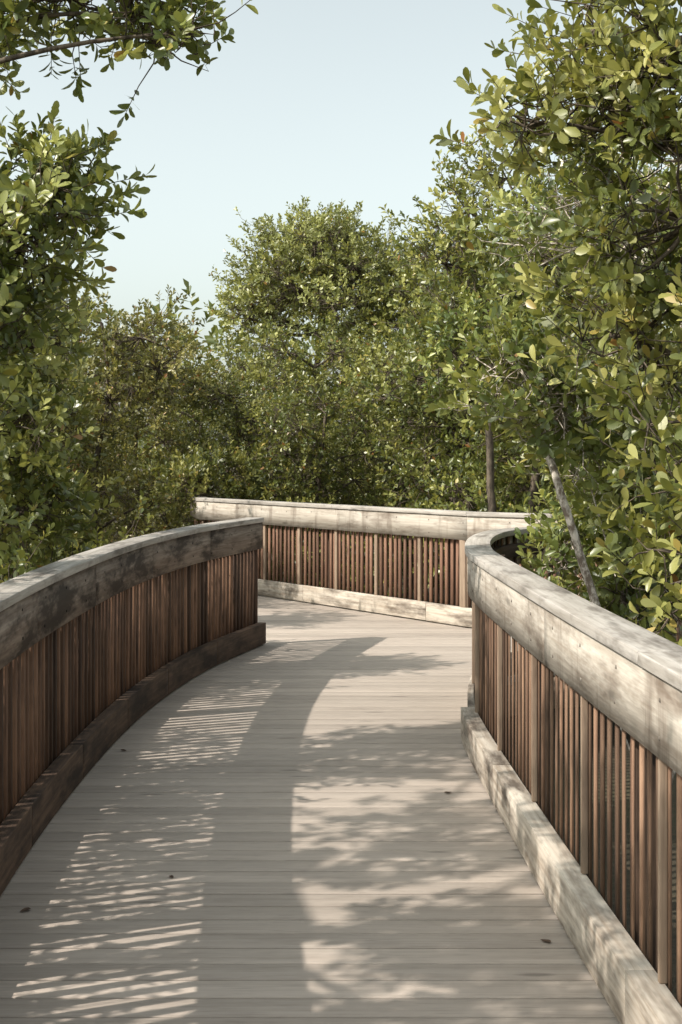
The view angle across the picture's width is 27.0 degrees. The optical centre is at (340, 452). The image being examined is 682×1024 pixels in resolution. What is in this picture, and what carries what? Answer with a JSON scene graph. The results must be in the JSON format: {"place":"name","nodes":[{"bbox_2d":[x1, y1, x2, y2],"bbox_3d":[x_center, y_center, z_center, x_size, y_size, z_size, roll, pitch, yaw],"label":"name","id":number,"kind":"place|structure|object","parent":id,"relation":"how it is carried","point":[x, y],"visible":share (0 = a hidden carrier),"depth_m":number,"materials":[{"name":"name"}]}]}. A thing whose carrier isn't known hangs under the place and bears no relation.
{"place":"outdoors","nodes":[
{"label":"outdoors","id":0,"kind":"place"},
{"bbox_2d":[0,595,619,1023],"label":"boardwalk deck","id":1,"kind":"structure","parent":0,"point":[302,825],"depth_m":5.55,"materials":[{"name":"grey wood"}]},
{"bbox_2d":[0,517,265,895],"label":"wooden railing","id":2,"kind":"object","parent":1,"relation":"on","point":[104,648],"visible":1,"depth_m":7.76,"materials":[{"name":"brown wood"}]},
{"bbox_2d":[190,495,596,626],"bbox_3d":[0.115,1.360,15.146,0.768,1.620,7.696,0,0,-36],"label":"wooden railing","id":3,"kind":"object","parent":1,"relation":"on","point":[455,529],"visible":0.69,"depth_m":14.40,"materials":[{"name":"brown wood"}]},
{"bbox_2d":[461,527,681,1023],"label":"wooden railing","id":4,"kind":"object","parent":1,"relation":"on","point":[625,675],"visible":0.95,"depth_m":4.76,"materials":[{"name":"brown wood"}]},
{"bbox_2d":[0,0,681,455],"label":"sky","id":5,"kind":"structure","parent":0,"point":[325,102],"materials":[{"name":"blue"}]},
{"bbox_2d":[89,458,675,998],"bbox_3d":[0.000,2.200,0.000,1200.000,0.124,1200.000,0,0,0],"label":"ground","id":6,"kind":"structure","parent":0,"point":[599,802],"depth_m":8.77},
{"bbox_2d":[0,459,34,582],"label":"mangrove shrub","id":7,"kind":"object","parent":6,"relation":"on","point":[22,569],"visible":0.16,"depth_m":7.50,"materials":[{"name":"green plant"}]},
{"bbox_2d":[0,516,55,580],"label":"mangrove shrub","id":8,"kind":"object","parent":6,"relation":"on","point":[20,554],"visible":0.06,"depth_m":8.93,"materials":[{"name":"green plant"}]},
{"bbox_2d":[0,457,66,578],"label":"mangrove tree","id":9,"kind":"object","parent":6,"relation":"on","point":[2,539],"visible":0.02,"depth_m":10.79,"materials":[{"name":"green plant"}]},
{"bbox_2d":[0,264,118,573],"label":"mangrove tree","id":10,"kind":"object","parent":6,"relation":"on","point":[24,501],"visible":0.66,"depth_m":9.72,"materials":[{"name":"green plant"}]},
{"bbox_2d":[0,325,125,574],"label":"mangrove tree","id":11,"kind":"object","parent":6,"relation":"on","point":[77,419],"visible":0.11,"depth_m":12.78,"materials":[{"name":"green plant"}]},
{"bbox_2d":[27,302,111,547],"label":"mangrove tree","id":12,"kind":"object","parent":6,"relation":"on","point":[92,433],"depth_m":15.01,"materials":[{"name":"green plant"}]},
{"bbox_2d":[41,379,97,554],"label":"mangrove tree","id":13,"kind":"object","parent":6,"relation":"on","point":[92,389],"visible":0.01,"depth_m":16.56,"materials":[{"name":"green plant"}]},
{"bbox_2d":[0,489,154,579],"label":"mangrove shrub","id":14,"kind":"object","parent":6,"relation":"on","point":[87,547],"visible":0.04,"depth_m":10.99,"materials":[{"name":"green plant"}]},
{"bbox_2d":[49,319,144,543],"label":"mangrove tree","id":15,"kind":"object","parent":6,"relation":"on","point":[120,453],"visible":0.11,"depth_m":20.83,"materials":[{"name":"green plant"}]},
{"bbox_2d":[19,256,226,551],"bbox_3d":[-3.231,-0.287,19.381,3.461,5.023,2.739,0,0,0],"label":"mangrove tree","id":16,"kind":"object","parent":6,"relation":"on","point":[135,382],"visible":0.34,"depth_m":19.34,"materials":[{"name":"green plant"}]},
{"bbox_2d":[0,0,257,549],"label":"mangrove tree","id":17,"kind":"object","parent":6,"relation":"on","point":[41,193],"visible":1,"depth_m":6.83,"materials":[{"name":"green plant"}]},
{"bbox_2d":[88,323,210,542],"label":"mangrove tree","id":18,"kind":"object","parent":6,"relation":"on","point":[141,424],"visible":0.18,"depth_m":23.30,"materials":[{"name":"green plant"}]},
{"bbox_2d":[137,355,270,530],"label":"mangrove tree","id":19,"kind":"object","parent":6,"relation":"on","point":[194,419],"visible":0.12,"depth_m":27.00,"materials":[{"name":"green plant"}]},
{"bbox_2d":[138,432,282,531],"bbox_3d":[-1.587,0.981,18.129,1.873,2.491,1.613,0,0,-29],"label":"mangrove shrub","id":20,"kind":"object","parent":6,"relation":"on","point":[188,480],"visible":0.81,"depth_m":17.91,"materials":[{"name":"green plant"}]},
{"bbox_2d":[162,354,315,580],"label":"mangrove tree","id":21,"kind":"object","parent":6,"relation":"on","point":[231,400],"visible":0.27,"depth_m":20.02,"materials":[{"name":"green plant"}]},
{"bbox_2d":[235,304,395,588],"bbox_3d":[-0.310,0.014,21.220,2.618,4.419,2.662,0,0,19],"label":"mangrove tree","id":22,"kind":"object","parent":6,"relation":"on","point":[350,348],"visible":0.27,"depth_m":20.93,"materials":[{"name":"green plant"}]},
{"bbox_2d":[235,363,418,593],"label":"mangrove tree","id":23,"kind":"object","parent":6,"relation":"on","point":[312,435],"visible":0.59,"depth_m":18.52,"materials":[{"name":"green plant"}]},
{"bbox_2d":[202,195,455,580],"bbox_3d":[-0.295,-1.051,24.235,4.295,6.556,4.442,0,0,-35],"label":"mangrove tree","id":24,"kind":"object","parent":6,"relation":"on","point":[337,258],"visible":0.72,"depth_m":23.30,"materials":[{"name":"green plant"}]},
{"bbox_2d":[72,279,674,546],"bbox_3d":[0.058,-0.488,38.527,53.077,6.626,16.342,0,0,0],"label":"distant wood","id":25,"kind":"object","parent":6,"relation":"on","point":[210,338],"visible":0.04,"depth_m":34.11,"materials":[{"name":"green plant"}]},
{"bbox_2d":[319,321,474,603],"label":"mangrove tree","id":26,"kind":"object","parent":6,"relation":"on","point":[371,499],"visible":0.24,"depth_m":19.34,"materials":[{"name":"green plant"}]},
{"bbox_2d":[337,233,514,592],"bbox_3d":[1.412,-0.632,22.581,3.441,5.712,3.384,0,0,-17],"label":"mangrove tree","id":27,"kind":"object","parent":6,"relation":"on","point":[387,287],"visible":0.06,"depth_m":22.47,"materials":[{"name":"green plant"}]},
{"bbox_2d":[341,194,575,584],"bbox_3d":[1.538,-0.500,17.200,2.836,5.450,2.892,0,0,21],"label":"mangrove tree","id":28,"kind":"object","parent":6,"relation":"on","point":[432,417],"visible":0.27,"depth_m":17.19,"materials":[{"name":"green plant"}]},
{"bbox_2d":[393,278,588,577],"bbox_3d":[2.379,-0.172,20.081,3.185,4.990,3.181,0,0,-25],"label":"mangrove tree","id":29,"kind":"object","parent":6,"relation":"on","point":[450,444],"visible":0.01,"depth_m":19.76,"materials":[{"name":"green plant"}]},
{"bbox_2d":[403,280,593,511],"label":"mangrove tree","id":30,"kind":"object","parent":6,"relation":"on","point":[472,318],"visible":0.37,"depth_m":13.94,"materials":[{"name":"green plant"}]},
{"bbox_2d":[378,118,669,571],"bbox_3d":[2.097,-0.674,14.955,3.431,5.792,2.533,0,0,0],"label":"mangrove tree","id":31,"kind":"object","parent":6,"relation":"on","point":[460,265],"visible":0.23,"depth_m":14.87,"materials":[{"name":"green plant"}]},
{"bbox_2d":[487,190,600,588],"bbox_3d":[3.469,-1.008,22.467,3.831,6.467,3.895,0,0,17],"label":"mangrove tree","id":32,"kind":"object","parent":6,"relation":"on","point":[571,342],"visible":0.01,"depth_m":22.27,"materials":[{"name":"green plant"}]},
{"bbox_2d":[424,121,681,782],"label":"mangrove tree","id":33,"kind":"object","parent":6,"relation":"on","point":[558,440],"visible":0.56,"depth_m":8.26,"materials":[{"name":"green plant"}]},
{"bbox_2d":[429,0,681,645],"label":"mangrove tree","id":34,"kind":"object","parent":6,"relation":"on","point":[627,71],"visible":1,"depth_m":6.05,"materials":[{"name":"green plant"}]},
{"bbox_2d":[503,46,681,640],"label":"mangrove tree","id":35,"kind":"object","parent":6,"relation":"on","point":[584,345],"visible":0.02,"depth_m":13.55,"materials":[{"name":"green plant"}]},
{"bbox_2d":[511,214,680,589],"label":"mangrove tree","id":36,"kind":"object","parent":6,"relation":"on","point":[673,327],"depth_m":18.08,"materials":[{"name":"green plant"}]},
{"bbox_2d":[529,482,681,641],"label":"mangrove shrub","id":37,"kind":"object","parent":6,"relation":"on","point":[609,598],"visible":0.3,"depth_m":8.42,"materials":[{"name":"green plant"}]},
{"bbox_2d":[616,239,680,347],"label":"mangrove tree","id":38,"kind":"object","parent":6,"relation":"on","point":[667,326],"depth_m":20.50,"materials":[{"name":"green plant"}]}
]}

